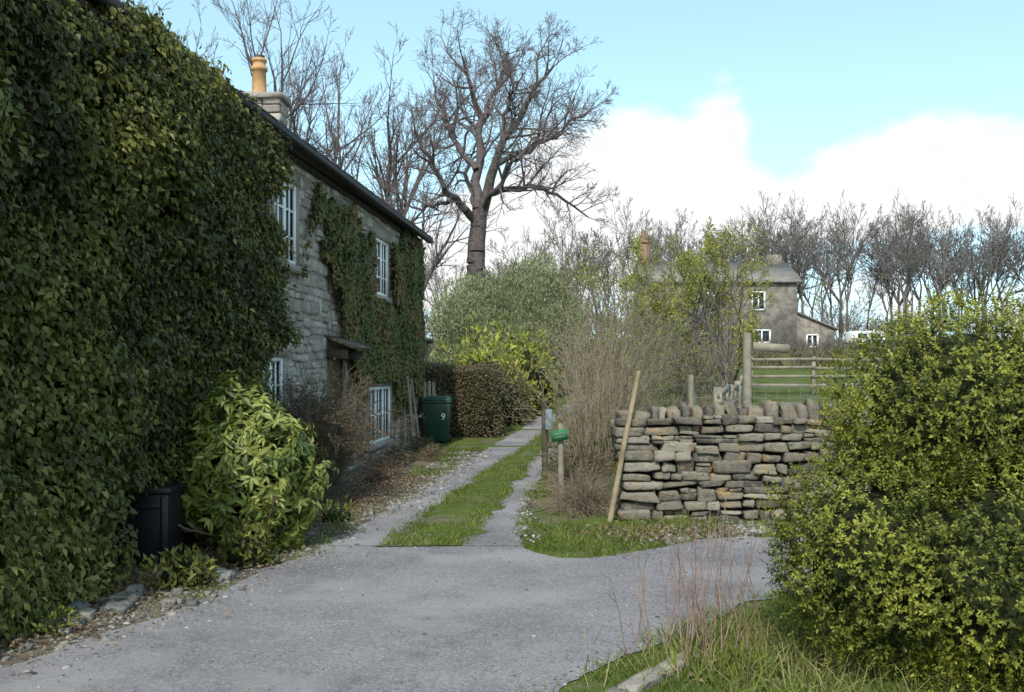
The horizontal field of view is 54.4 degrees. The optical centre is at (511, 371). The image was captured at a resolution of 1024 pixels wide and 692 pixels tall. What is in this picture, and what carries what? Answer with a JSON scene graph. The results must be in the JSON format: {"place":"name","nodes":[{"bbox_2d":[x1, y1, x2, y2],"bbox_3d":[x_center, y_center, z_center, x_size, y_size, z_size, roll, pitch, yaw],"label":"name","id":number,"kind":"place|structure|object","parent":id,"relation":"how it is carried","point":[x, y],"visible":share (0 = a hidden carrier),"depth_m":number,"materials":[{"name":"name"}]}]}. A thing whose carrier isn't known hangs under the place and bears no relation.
{"place":"outdoors","nodes":[
{"label":"outdoors","id":0,"kind":"place"},
{"bbox_2d":[0,537,812,691],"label":"road","id":1,"kind":"structure","parent":0,"point":[367,661],"depth_m":6.23,"materials":[{"name":"grey asphalt"}]},
{"bbox_2d":[5,542,786,691],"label":"road grit","id":2,"kind":"object","parent":1,"relation":"on","point":[556,676],"visible":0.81,"depth_m":6.25,"materials":[{"name":"grey gravel"}]},
{"bbox_2d":[330,387,632,545],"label":"track","id":3,"kind":"structure","parent":0,"point":[501,528],"depth_m":11.59,"materials":[{"name":"grey concrete"}]},
{"bbox_2d":[361,457,544,542],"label":"track stones","id":4,"kind":"object","parent":3,"relation":"on","point":[446,479],"visible":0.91,"depth_m":12.33,"materials":[{"name":"grey gravel"}]},
{"bbox_2d":[379,417,566,545],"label":"track grass","id":5,"kind":"structure","parent":3,"relation":"on","point":[437,541],"depth_m":11.44,"materials":[{"name":"green plant"}]},
{"bbox_2d":[121,0,1023,339],"label":"sky","id":6,"kind":"structure","parent":0,"point":[718,104],"materials":[{"name":"blue"}]},
{"bbox_2d":[368,340,1023,691],"bbox_3d":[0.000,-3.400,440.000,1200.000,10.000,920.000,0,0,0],"label":"ground","id":7,"kind":"structure","parent":0,"point":[781,394],"depth_m":10.74,"materials":[{"name":"green plant"}]},
{"bbox_2d":[0,450,485,665],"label":"flower bed","id":8,"kind":"object","parent":7,"relation":"on","point":[15,658],"visible":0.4,"depth_m":8.05,"materials":[{"name":"soil"}]},
{"bbox_2d":[18,568,72,611],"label":"golden shrub","id":9,"kind":"object","parent":8,"relation":"on","point":[61,596],"visible":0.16,"depth_m":6.55,"materials":[{"name":"green plant"}]},
{"bbox_2d":[17,601,80,636],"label":"shrub","id":10,"kind":"object","parent":8,"relation":"on","point":[55,622],"visible":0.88,"depth_m":6.05,"materials":[{"name":"green plant"}]},
{"bbox_2d":[8,567,245,651],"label":"border rocks","id":11,"kind":"object","parent":8,"relation":"on","point":[118,604],"visible":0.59,"depth_m":6.73,"materials":[{"name":"grey stone"}]},
{"bbox_2d":[114,482,187,564],"bbox_3d":[-3.000,1.265,8.300,0.460,0.630,0.460,0,0,0],"label":"bin","id":12,"kind":"object","parent":8,"relation":"on","point":[158,517],"visible":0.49,"depth_m":8.10,"materials":[{"name":"plastic"}]},
{"bbox_2d":[136,543,219,591],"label":"shrub","id":13,"kind":"object","parent":8,"relation":"on","point":[185,570],"visible":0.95,"depth_m":7.30,"materials":[{"name":"green plant"}]},
{"bbox_2d":[8,478,439,652],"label":"bed grass","id":14,"kind":"structure","parent":8,"relation":"on","point":[321,538],"depth_m":9.29,"materials":[{"name":"green plant"}]},
{"bbox_2d":[211,513,283,568],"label":"shrub","id":15,"kind":"object","parent":8,"relation":"on","point":[242,548],"visible":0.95,"depth_m":8.10,"materials":[{"name":"green plant"}]},
{"bbox_2d":[164,370,338,553],"bbox_3d":[-2.400,0.835,8.976,1.426,1.699,1.310,0,0,-37],"label":"aucuba bush","id":16,"kind":"object","parent":8,"relation":"on","point":[252,463],"visible":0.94,"depth_m":8.65,"materials":[{"name":"green plant"}]},
{"bbox_2d":[314,496,359,523],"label":"flowering plant","id":17,"kind":"object","parent":8,"relation":"on","point":[337,512],"visible":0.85,"depth_m":10.49,"materials":[{"name":"green plant"}]},
{"bbox_2d":[265,356,436,503],"bbox_3d":[-2.634,0.709,12.056,2.589,1.788,2.805,0,0,38],"label":"winter jasmine shrub","id":18,"kind":"object","parent":8,"relation":"on","point":[328,438],"visible":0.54,"depth_m":12.07,"materials":[{"name":"brown plant"}]},
{"bbox_2d":[310,396,407,487],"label":"winter jasmine shrub","id":19,"kind":"object","parent":8,"relation":"on","point":[333,474],"visible":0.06,"depth_m":13.82,"materials":[{"name":"brown plant"}]},
{"bbox_2d":[355,454,405,482],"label":"dry plants","id":20,"kind":"object","parent":8,"relation":"on","point":[389,470],"visible":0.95,"depth_m":14.65,"materials":[{"name":"brown plant"}]},
{"bbox_2d":[378,442,415,467],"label":"dry plants","id":21,"kind":"object","parent":8,"relation":"on","point":[397,451],"visible":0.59,"depth_m":16.75,"materials":[{"name":"brown plant"}]},
{"bbox_2d":[404,434,434,452],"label":"dry plants","id":22,"kind":"object","parent":8,"relation":"on","point":[421,442],"visible":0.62,"depth_m":19.37,"materials":[{"name":"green plant"}]},
{"bbox_2d":[413,442,447,461],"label":"dry plants","id":23,"kind":"object","parent":8,"relation":"on","point":[435,449],"visible":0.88,"depth_m":18.06,"materials":[{"name":"brown plant"}]},
{"bbox_2d":[399,442,482,476],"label":"grass","id":24,"kind":"structure","parent":8,"relation":"on","point":[443,458],"depth_m":17.53,"materials":[{"name":"green plant"}]},
{"bbox_2d":[0,450,492,677],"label":"edge gravel","id":25,"kind":"structure","parent":7,"relation":"on","point":[28,672],"depth_m":6.96,"materials":[{"name":"grey gravel"}]},
{"bbox_2d":[71,0,432,471],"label":"stone cottage","id":26,"kind":"structure","parent":7,"relation":"on","point":[310,303],"depth_m":14.63,"materials":[{"name":"grey stone"}]},
{"bbox_2d":[0,0,306,647],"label":"ivy","id":27,"kind":"object","parent":26,"relation":"attached to","point":[130,251],"visible":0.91,"depth_m":7.41,"materials":[{"name":"green plant"}]},
{"bbox_2d":[257,357,282,406],"bbox_3d":[-3.027,0.360,12.151,0.036,1.080,1.306,0,0,5],"label":"window frame","id":28,"kind":"structure","parent":26,"relation":"in","point":[274,359],"depth_m":12.61,"materials":[{"name":"white paint"}]},
{"bbox_2d":[275,177,295,264],"bbox_3d":[-2.955,-1.940,12.901,0.036,1.080,0.904,0,0,5],"label":"window frame","id":29,"kind":"structure","parent":26,"relation":"in","point":[283,206],"depth_m":13.12,"materials":[{"name":"white paint"}]},
{"bbox_2d":[327,359,339,471],"bbox_3d":[-2.796,0.650,15.359,0.060,1.900,0.904,0,0,5],"label":"door","id":30,"kind":"structure","parent":26,"relation":"in","point":[329,361],"depth_m":15.35,"materials":[{"name":"brown wood"}]},
{"bbox_2d":[300,180,426,465],"bbox_3d":[-2.361,-0.700,17.754,0.288,4.408,8.832,0,0,5],"label":"wall ivy","id":31,"kind":"object","parent":26,"relation":"attached to","point":[365,311],"depth_m":17.20,"materials":[{"name":"green plant"}]},
{"bbox_2d":[369,386,389,443],"bbox_3d":[-2.441,0.790,18.251,0.036,1.020,1.708,0,0,5],"label":"window frame","id":32,"kind":"structure","parent":26,"relation":"in","point":[381,388],"depth_m":18.50,"materials":[{"name":"white paint"}]},
{"bbox_2d":[376,237,387,296],"bbox_3d":[-2.427,-1.900,18.401,0.036,1.040,1.005,0,0,5],"label":"window frame","id":33,"kind":"structure","parent":26,"relation":"in","point":[379,241],"depth_m":18.55,"materials":[{"name":"white paint"}]},
{"bbox_2d":[128,0,378,140],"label":"bare ash tree","id":34,"kind":"object","parent":7,"relation":"on","point":[292,119],"visible":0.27,"depth_m":51.13,"materials":[{"name":"brown plant"}]},
{"bbox_2d":[210,0,407,177],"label":"bare ash tree","id":35,"kind":"object","parent":7,"relation":"on","point":[334,141],"visible":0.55,"depth_m":50.14,"materials":[{"name":"brown plant"}]},
{"bbox_2d":[287,22,472,223],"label":"bare ash tree","id":36,"kind":"object","parent":7,"relation":"on","point":[394,159],"visible":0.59,"depth_m":50.39,"materials":[{"name":"brown plant"}]},
{"bbox_2d":[406,376,419,450],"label":"leaning stakes","id":37,"kind":"object","parent":7,"relation":"on","point":[410,393],"visible":0.76,"depth_m":20.27,"materials":[{"name":"grey wood"}]},
{"bbox_2d":[418,381,436,438],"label":"garden gate","id":38,"kind":"structure","parent":7,"relation":"on","point":[424,395],"depth_m":22.40,"materials":[{"name":"grey wood"}]},
{"bbox_2d":[425,338,432,362],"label":"garden shed","id":39,"kind":"structure","parent":7,"relation":"on","point":[429,341],"depth_m":28.53,"materials":[{"name":"grey wood"}]},
{"bbox_2d":[365,152,509,297],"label":"bare ash tree","id":40,"kind":"object","parent":7,"relation":"on","point":[436,261],"visible":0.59,"depth_m":44.88,"materials":[{"name":"brown plant"}]},
{"bbox_2d":[423,395,452,441],"bbox_3d":[-1.620,1.070,21.930,0.607,1.060,0.760,0,0,0],"label":"wheelie bin","id":41,"kind":"object","parent":7,"relation":"on","point":[438,412],"visible":0.95,"depth_m":21.61,"materials":[{"name":"green plastic"}]},
{"bbox_2d":[422,359,506,437],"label":"clipped hedge","id":42,"kind":"object","parent":7,"relation":"on","point":[472,391],"visible":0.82,"depth_m":23.06,"materials":[{"name":"brown plant"}]},
{"bbox_2d":[0,471,946,691],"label":"leaf litter","id":43,"kind":"object","parent":7,"relation":"on","point":[148,585],"visible":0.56,"depth_m":9.31,"materials":[{"name":"brown plant"}]},
{"bbox_2d":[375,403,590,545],"bbox_3d":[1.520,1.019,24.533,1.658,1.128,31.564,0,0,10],"label":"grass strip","id":44,"kind":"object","parent":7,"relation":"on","point":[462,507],"depth_m":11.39,"materials":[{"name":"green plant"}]},
{"bbox_2d":[439,311,536,412],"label":"leafy shrub","id":45,"kind":"object","parent":7,"relation":"on","point":[493,344],"visible":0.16,"depth_m":27.05,"materials":[{"name":"green plant"}]},
{"bbox_2d":[418,236,562,335],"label":"distant woodland","id":46,"kind":"object","parent":7,"relation":"on","point":[436,281],"visible":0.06,"depth_m":136.53,"materials":[{"name":"plant"}]},
{"bbox_2d":[368,1,620,287],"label":"bare oak tree","id":47,"kind":"object","parent":7,"relation":"on","point":[479,202],"visible":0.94,"depth_m":44.70,"materials":[{"name":"brown plant"}]},
{"bbox_2d":[425,249,591,394],"bbox_3d":[-0.196,-1.636,34.246,6.138,5.284,4.714,0,0,0],"label":"willow bush","id":48,"kind":"object","parent":7,"relation":"on","point":[518,291],"visible":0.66,"depth_m":33.08,"materials":[{"name":"green plant"}]},
{"bbox_2d":[498,360,538,426],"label":"bank bush","id":49,"kind":"object","parent":7,"relation":"on","point":[511,397],"visible":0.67,"depth_m":25.94,"materials":[{"name":"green plant"}]},
{"bbox_2d":[496,304,564,415],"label":"leafy shrub","id":50,"kind":"object","parent":7,"relation":"on","point":[526,354],"visible":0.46,"depth_m":28.32,"materials":[{"name":"green plant"}]},
{"bbox_2d":[500,333,564,408],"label":"bank bush","id":51,"kind":"object","parent":7,"relation":"on","point":[538,360],"visible":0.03,"depth_m":29.78,"materials":[{"name":"green plant"}]},
{"bbox_2d":[542,401,551,475],"bbox_3d":[0.528,1.025,14.949,0.112,1.151,0.210,0,0,-24],"label":"gate post","id":52,"kind":"object","parent":7,"relation":"on","point":[544,436],"visible":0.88,"depth_m":14.96,"materials":[{"name":"brown wood"}]},
{"bbox_2d":[550,423,567,499],"bbox_3d":[0.575,1.120,12.147,0.220,0.961,0.126,0,0,0],"label":"sign post","id":53,"kind":"object","parent":7,"relation":"on","point":[560,435],"visible":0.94,"depth_m":12.13,"materials":[{"name":"brown wood"}]},
{"bbox_2d":[522,461,618,519],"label":"dead grass tuft","id":54,"kind":"object","parent":7,"relation":"on","point":[582,501],"visible":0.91,"depth_m":11.25,"materials":[{"name":"brown plant"}]},
{"bbox_2d":[532,454,614,496],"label":"dead grass tuft","id":55,"kind":"object","parent":7,"relation":"on","point":[576,482],"visible":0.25,"depth_m":12.54,"materials":[{"name":"brown plant"}]},
{"bbox_2d":[494,233,653,372],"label":"hawthorn tree","id":56,"kind":"object","parent":7,"relation":"on","point":[578,276],"visible":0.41,"depth_m":43.49,"materials":[{"name":"green plant"}]},
{"bbox_2d":[538,429,616,501],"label":"bramble undergrowth","id":57,"kind":"object","parent":7,"relation":"on","point":[601,467],"visible":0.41,"depth_m":13.27,"materials":[{"name":"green plant"}]},
{"bbox_2d":[483,287,672,473],"bbox_3d":[0.841,0.087,15.348,3.136,3.034,2.660,0,0,-19],"label":"bramble thicket","id":58,"kind":"object","parent":7,"relation":"on","point":[592,369],"visible":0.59,"depth_m":15.65,"materials":[{"name":"brown plant"}]},
{"bbox_2d":[539,390,642,470],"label":"bramble undergrowth","id":59,"kind":"object","parent":7,"relation":"on","point":[605,440],"visible":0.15,"depth_m":17.10,"materials":[{"name":"brown plant"}]},
{"bbox_2d":[512,317,690,482],"bbox_3d":[1.234,0.435,13.432,2.313,2.336,2.579,0,0,13],"label":"bramble thicket","id":60,"kind":"object","parent":7,"relation":"on","point":[578,440],"visible":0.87,"depth_m":13.57,"materials":[{"name":"brown plant"}]},
{"bbox_2d":[529,257,697,458],"bbox_3d":[1.824,-0.243,18.651,2.654,3.694,3.239,0,0,-22],"label":"bramble thicket","id":61,"kind":"object","parent":7,"relation":"on","point":[610,340],"visible":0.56,"depth_m":18.32,"materials":[{"name":"brown plant"}]},
{"bbox_2d":[551,229,682,366],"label":"hawthorn tree","id":62,"kind":"object","parent":7,"relation":"on","point":[658,261],"visible":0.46,"depth_m":50.07,"materials":[{"name":"brown plant"}]},
{"bbox_2d":[536,285,704,419],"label":"field shrub","id":63,"kind":"object","parent":7,"relation":"on","point":[652,327],"visible":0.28,"depth_m":25.73,"materials":[{"name":"brown plant"}]},
{"bbox_2d":[522,285,719,411],"bbox_3d":[2.337,-0.110,21.413,3.944,3.427,4.939,0,0,-24],"label":"bramble thicket","id":64,"kind":"object","parent":7,"relation":"on","point":[643,364],"visible":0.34,"depth_m":21.14,"materials":[{"name":"brown plant"}]},
{"bbox_2d":[607,370,640,521],"bbox_3d":[1.202,0.800,10.617,0.476,1.614,0.074,0,0,-36],"label":"leaning pole","id":65,"kind":"object","parent":7,"relation":"on","point":[622,456],"visible":0.93,"depth_m":10.57,"materials":[{"name":"brown wood"}]},
{"bbox_2d":[604,649,701,691],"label":"kerb stones","id":66,"kind":"object","parent":7,"relation":"on","point":[634,683],"visible":0.65,"depth_m":5.06,"materials":[{"name":"grey stone"}]},
{"bbox_2d":[486,191,822,337],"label":"distant woodland","id":67,"kind":"object","parent":7,"relation":"on","point":[608,252],"visible":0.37,"depth_m":116.30,"materials":[{"name":"plant"}]},
{"bbox_2d":[512,453,799,556],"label":"verge grass","id":68,"kind":"structure","parent":7,"relation":"on","point":[569,540],"depth_m":9.70,"materials":[{"name":"green plant"}]},
{"bbox_2d":[608,380,711,455],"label":"bramble thicket","id":69,"kind":"object","parent":7,"relation":"on","point":[654,397],"visible":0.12,"depth_m":12.59,"materials":[{"name":"brown plant"}]},
{"bbox_2d":[633,312,742,407],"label":"field shrub","id":70,"kind":"object","parent":7,"relation":"on","point":[697,363],"visible":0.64,"depth_m":28.66,"materials":[{"name":"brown plant"}]},
{"bbox_2d":[608,490,772,672],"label":"bare shrub stems","id":71,"kind":"object","parent":7,"relation":"on","point":[693,619],"visible":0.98,"depth_m":5.49,"materials":[{"name":"brown plant"}]},
{"bbox_2d":[600,206,785,394],"bbox_3d":[6.259,-2.504,34.083,6.590,6.795,9.818,0,0,0],"label":"budding willow tree","id":72,"kind":"object","parent":7,"relation":"on","point":[709,278],"visible":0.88,"depth_m":33.88,"materials":[{"name":"green plant"}]},
{"bbox_2d":[611,230,776,380],"bbox_3d":[6.711,-2.440,39.972,6.243,5.987,8.460,0,0,0],"label":"budding willow tree","id":73,"kind":"object","parent":7,"relation":"on","point":[677,261],"visible":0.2,"depth_m":38.09,"materials":[{"name":"green plant"}]},
{"bbox_2d":[588,519,806,544],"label":"leaf litter","id":74,"kind":"object","parent":7,"relation":"on","point":[741,523],"depth_m":9.77,"materials":[{"name":"brown plant"}]},
{"bbox_2d":[671,388,757,408],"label":"beech shrub","id":75,"kind":"object","parent":7,"relation":"on","point":[711,400],"visible":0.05,"depth_m":17.87,"materials":[{"name":"brown plant"}]},
{"bbox_2d":[422,295,1023,340],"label":"wood understorey","id":76,"kind":"object","parent":7,"relation":"on","point":[841,324],"visible":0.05,"depth_m":107.53,"materials":[{"name":"plant"}]},
{"bbox_2d":[428,329,1023,354],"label":"hedgerow","id":77,"kind":"object","parent":7,"relation":"on","point":[828,344],"visible":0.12,"depth_m":65.50,"materials":[{"name":"plant"}]},
{"bbox_2d":[670,631,792,685],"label":"daffodil leaves","id":78,"kind":"object","parent":7,"relation":"on","point":[726,663],"visible":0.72,"depth_m":5.20,"materials":[{"name":"green plant"}]},
{"bbox_2d":[632,230,837,348],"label":"stone farmhouse","id":79,"kind":"object","parent":7,"relation":"on","point":[783,318],"visible":0.43,"depth_m":73.00,"materials":[{"name":"stone"}]},
{"bbox_2d":[661,291,817,347],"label":"window frames","id":80,"kind":"structure","parent":79,"relation":"in","point":[769,330],"depth_m":72.90,"materials":[{"name":"white paint"}]},
{"bbox_2d":[591,347,889,369],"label":"field boundary hedge","id":81,"kind":"object","parent":7,"relation":"on","point":[779,363],"visible":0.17,"depth_m":49.98,"materials":[{"name":"green plant"}]},
{"bbox_2d":[609,414,871,521],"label":"stones","id":82,"kind":"object","parent":7,"relation":"on","point":[746,469],"visible":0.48,"depth_m":10.64,"materials":[{"name":"grey stone"}]},
{"bbox_2d":[627,423,864,518],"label":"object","id":83,"kind":"object","parent":7,"relation":"on","point":[720,434],"depth_m":10.80,"materials":[{"name":"grey stone"}]},
{"bbox_2d":[615,398,872,424],"bbox_3d":[4.198,0.452,10.979,6.113,0.323,0.507,0,0,0],"label":"coping","id":84,"kind":"object","parent":83,"relation":"on","point":[770,408],"visible":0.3,"depth_m":10.80,"materials":[{"name":"stone"}]},
{"bbox_2d":[553,606,988,691],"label":"dry grass","id":85,"kind":"structure","parent":7,"relation":"on","point":[788,646],"depth_m":5.21,"materials":[{"name":"plant"}]},
{"bbox_2d":[687,333,870,406],"bbox_3d":[4.147,0.550,13.139,3.994,2.101,1.426,0,0,23],"label":"wire fence","id":86,"kind":"object","parent":7,"relation":"on","point":[746,386],"visible":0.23,"depth_m":12.95,"materials":[{"name":"brown wood"}]},
{"bbox_2d":[713,357,891,407],"bbox_3d":[8.046,0.595,27.953,8.617,2.210,25.505,0,0,40],"label":"post and rail fence","id":87,"kind":"object","parent":7,"relation":"on","point":[719,393],"visible":0.19,"depth_m":34.91,"materials":[{"name":"brown wood"}]},
{"bbox_2d":[802,275,893,345],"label":"hawthorn tree","id":88,"kind":"object","parent":7,"relation":"on","point":[825,306],"visible":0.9,"depth_m":80.36,"materials":[{"name":"brown plant"}]},
{"bbox_2d":[704,189,1023,339],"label":"distant woodland","id":89,"kind":"object","parent":7,"relation":"on","point":[909,256],"visible":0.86,"depth_m":121.70,"materials":[{"name":"plant"}]},
{"bbox_2d":[844,331,884,345],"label":"parked caravan","id":90,"kind":"object","parent":7,"relation":"on","point":[848,335],"visible":0.3,"depth_m":74.05,"materials":[{"name":"white paint"}]},
{"bbox_2d":[752,276,1023,691],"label":"box bush","id":91,"kind":"object","parent":7,"relation":"on","point":[924,537],"visible":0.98,"depth_m":5.09,"materials":[{"name":"green plant"}]},
{"bbox_2d":[607,392,795,467],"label":"field grass","id":92,"kind":"structure","parent":0,"point":[666,407],"depth_m":28.54,"materials":[{"name":"green plant"}]},
{"bbox_2d":[526,583,1023,691],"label":"roadside grass","id":93,"kind":"structure","parent":0,"point":[753,631],"depth_m":5.34,"materials":[{"name":"green plant"}]}
]}

